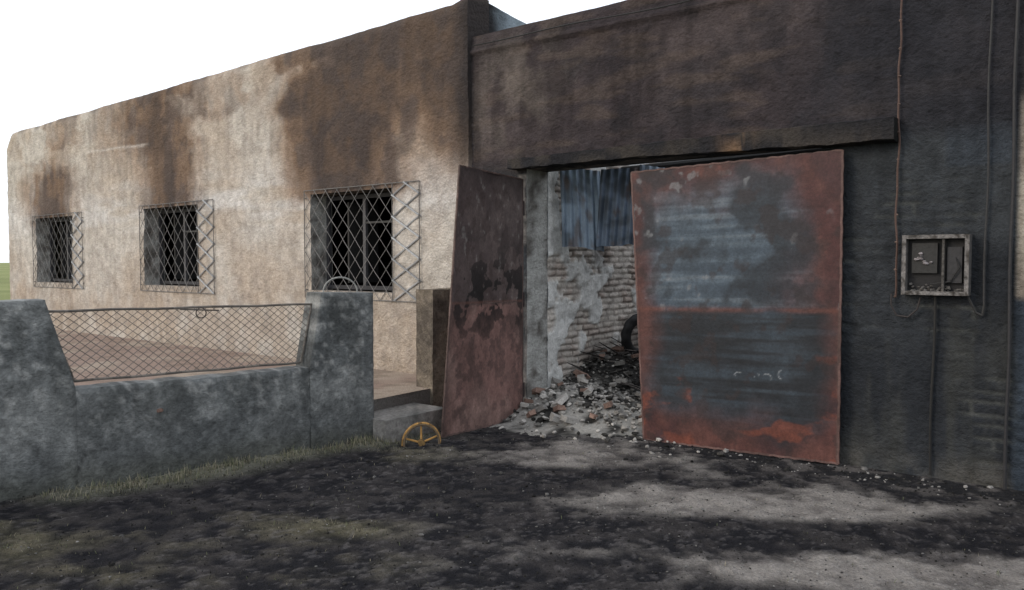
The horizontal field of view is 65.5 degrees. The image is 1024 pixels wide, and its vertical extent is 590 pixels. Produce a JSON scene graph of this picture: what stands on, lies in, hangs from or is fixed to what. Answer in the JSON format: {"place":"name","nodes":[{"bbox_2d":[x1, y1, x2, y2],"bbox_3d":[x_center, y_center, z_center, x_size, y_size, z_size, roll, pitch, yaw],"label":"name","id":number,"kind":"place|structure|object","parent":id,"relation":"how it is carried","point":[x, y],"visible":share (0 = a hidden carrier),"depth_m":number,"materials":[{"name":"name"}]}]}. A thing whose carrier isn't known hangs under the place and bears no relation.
{"place":"outdoors","nodes":[
{"label":"outdoors","id":0,"kind":"place"},
{"bbox_2d":[55,329,429,410],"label":"courtyard floor","id":1,"kind":"structure","parent":0,"point":[393,388],"depth_m":10.23,"materials":[{"name":"concrete"}]},
{"bbox_2d":[0,0,624,262],"label":"sky","id":2,"kind":"structure","parent":0,"point":[59,59],"materials":[{"name":"white"}]},
{"bbox_2d":[0,425,1002,589],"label":"grass","id":3,"kind":"structure","parent":0,"point":[231,462],"depth_m":5.73,"materials":[{"name":"green plant"}]},
{"bbox_2d":[0,263,1023,589],"bbox_3d":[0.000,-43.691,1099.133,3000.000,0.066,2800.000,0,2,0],"label":"ground","id":4,"kind":"structure","parent":0,"point":[362,547],"depth_m":4.84,"materials":[{"name":"soil"}]},
{"bbox_2d":[0,292,373,501],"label":"concrete garden fence","id":5,"kind":"object","parent":4,"relation":"on","point":[58,427],"visible":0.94,"depth_m":6.05,"materials":[{"name":"concrete"}]},
{"bbox_2d":[322,277,357,291],"bbox_3d":[-1.533,-0.096,7.102,0.314,0.138,0.016,-1,3,-20],"label":"metal hoop","id":6,"kind":"object","parent":5,"relation":"on","point":[327,282],"visible":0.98,"depth_m":7.09,"materials":[{"name":"metal"}]},
{"bbox_2d":[7,0,488,373],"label":"front wall","id":7,"kind":"structure","parent":4,"relation":"on","point":[254,151],"depth_m":11.08,"materials":[{"name":"paint"}]},
{"bbox_2d":[45,282,67,285],"bbox_3d":[-8.820,-0.215,15.500,1.740,0.054,0.160,2,3,39],"label":"window sill","id":8,"kind":"structure","parent":7,"relation":"attached to","point":[62,283],"depth_m":15.54,"materials":[{"name":"beige concrete"}]},
{"bbox_2d":[32,212,83,288],"bbox_3d":[-8.727,-0.846,15.294,2.262,1.429,0.085,2,3,39],"label":"window grille","id":9,"kind":"object","parent":7,"relation":"attached to","point":[82,261],"depth_m":15.13,"materials":[{"name":"grey metal"}]},
{"bbox_2d":[49,218,72,281],"bbox_3d":[-8.541,-0.887,15.820,1.680,1.230,0.550,2,3,39],"label":"window frame","id":10,"kind":"object","parent":7,"relation":"attached to","point":[66,242],"visible":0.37,"depth_m":15.94,"materials":[{"name":"metal"}]},
{"bbox_2d":[152,285,200,289],"bbox_3d":[-5.382,-0.122,12.739,1.740,0.054,0.160,2,3,39],"label":"window sill","id":11,"kind":"structure","parent":7,"relation":"attached to","point":[169,286],"depth_m":12.65,"materials":[{"name":"beige concrete"}]},
{"bbox_2d":[139,199,214,293],"bbox_3d":[-5.290,-0.747,12.533,2.262,1.419,0.085,2,3,39],"label":"window grille","id":12,"kind":"object","parent":7,"relation":"attached to","point":[197,242],"depth_m":12.36,"materials":[{"name":"grey metal"}]},
{"bbox_2d":[158,208,198,284],"bbox_3d":[-5.104,-0.788,13.059,1.680,1.220,0.550,2,3,39],"label":"window frame","id":13,"kind":"object","parent":7,"relation":"attached to","point":[178,245],"visible":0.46,"depth_m":13.23,"materials":[{"name":"metal"}]},
{"bbox_2d":[310,290,391,292],"bbox_3d":[-1.968,-0.019,9.997,1.620,0.054,0.160,2,3,39],"label":"window sill","id":14,"kind":"structure","parent":7,"relation":"attached to","point":[343,291],"depth_m":10.16,"materials":[{"name":"grey concrete"}]},
{"bbox_2d":[326,192,391,290],"bbox_3d":[-1.690,-0.680,10.317,1.560,1.210,0.550,2,3,39],"label":"window frame","id":15,"kind":"object","parent":7,"relation":"attached to","point":[360,239],"visible":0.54,"depth_m":10.48,"materials":[{"name":"metal"}]},
{"bbox_2d":[304,180,420,302],"bbox_3d":[-1.876,-0.639,9.791,2.142,1.409,0.085,2,3,39],"label":"window grille","id":16,"kind":"object","parent":7,"relation":"attached to","point":[399,243],"depth_m":9.55,"materials":[{"name":"grey metal"}]},
{"bbox_2d":[54,4,547,387],"bbox_3d":[-3.190,-1.279,15.582,12.919,4.473,6.710,2,3,39],"label":"side and back walls","id":17,"kind":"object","parent":4,"relation":"on","point":[499,19],"depth_m":9.16,"materials":[{"name":"paint"}]},
{"bbox_2d":[164,192,391,291],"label":"roof floor and partitions","id":18,"kind":"structure","parent":17,"relation":"on","point":[385,258],"depth_m":13.13,"materials":[{"name":"paint"}]},
{"bbox_2d":[373,403,442,442],"bbox_3d":[-1.280,1.212,7.735,1.060,0.249,0.812,2,3,39],"label":"entrance step","id":19,"kind":"object","parent":4,"relation":"on","point":[395,422],"visible":0.48,"depth_m":7.37,"materials":[{"name":"concrete"}]},
{"bbox_2d":[416,288,449,406],"bbox_3d":[-0.692,0.616,8.483,0.250,1.380,0.690,2,3,39],"label":"gate post","id":20,"kind":"object","parent":19,"relation":"on","point":[432,310],"visible":0.46,"depth_m":8.21,"materials":[{"name":"concrete"}]},
{"bbox_2d":[401,422,440,446],"bbox_3d":[-0.797,1.303,7.007,0.351,0.354,0.129,-1,2,-14],"label":"spoked wheel","id":21,"kind":"object","parent":4,"relation":"on","point":[421,441],"visible":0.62,"depth_m":7.02,"materials":[{"name":"metal"}]},
{"bbox_2d":[0,427,1023,589],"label":"gravel and charred bits","id":22,"kind":"structure","parent":4,"relation":"on","point":[725,450],"depth_m":5.14,"materials":[{"name":"gravel"}]},
{"bbox_2d":[489,346,725,460],"bbox_3d":[2.089,0.942,8.567,2.756,0.663,4.365,2,3,39],"label":"rubble pile","id":23,"kind":"object","parent":4,"relation":"on","point":[590,404],"visible":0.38,"depth_m":7.91,"materials":[{"name":"stone"}]},
{"bbox_2d":[565,337,640,397],"bbox_3d":[1.543,0.796,8.993,1.381,0.590,2.086,2,3,39],"label":"charred timber debris","id":24,"kind":"object","parent":23,"relation":"on","point":[619,354],"visible":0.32,"depth_m":8.77,"materials":[{"name":"wood"}]},
{"bbox_2d":[621,314,638,353],"bbox_3d":[1.484,0.479,9.270,0.554,0.550,0.184,-2,3,-36],"label":"burnt tyre","id":25,"kind":"object","parent":23,"relation":"on","point":[630,323],"visible":0.4,"depth_m":9.11,"materials":[{"name":"rubber"}]},
{"bbox_2d":[441,0,1023,490],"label":"burnt warehouse","id":26,"kind":"structure","parent":4,"relation":"on","point":[813,160],"depth_m":6.55,"materials":[{"name":"paint"}]},
{"bbox_2d":[560,164,661,251],"bbox_3d":[1.311,-0.922,8.679,1.629,0.992,0.181,0,2,-7],"label":"corrugated metal sheet","id":27,"kind":"object","parent":26,"relation":"attached to","point":[596,209],"visible":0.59,"depth_m":8.61,"materials":[{"name":"blue metal"}]},
{"bbox_2d":[901,234,971,295],"bbox_3d":[3.099,-0.220,5.818,0.440,0.440,0.107,2,3,39],"label":"electric meter box","id":28,"kind":"object","parent":26,"relation":"attached to","point":[940,264],"visible":1,"depth_m":5.82,"materials":[{"name":"metal"}]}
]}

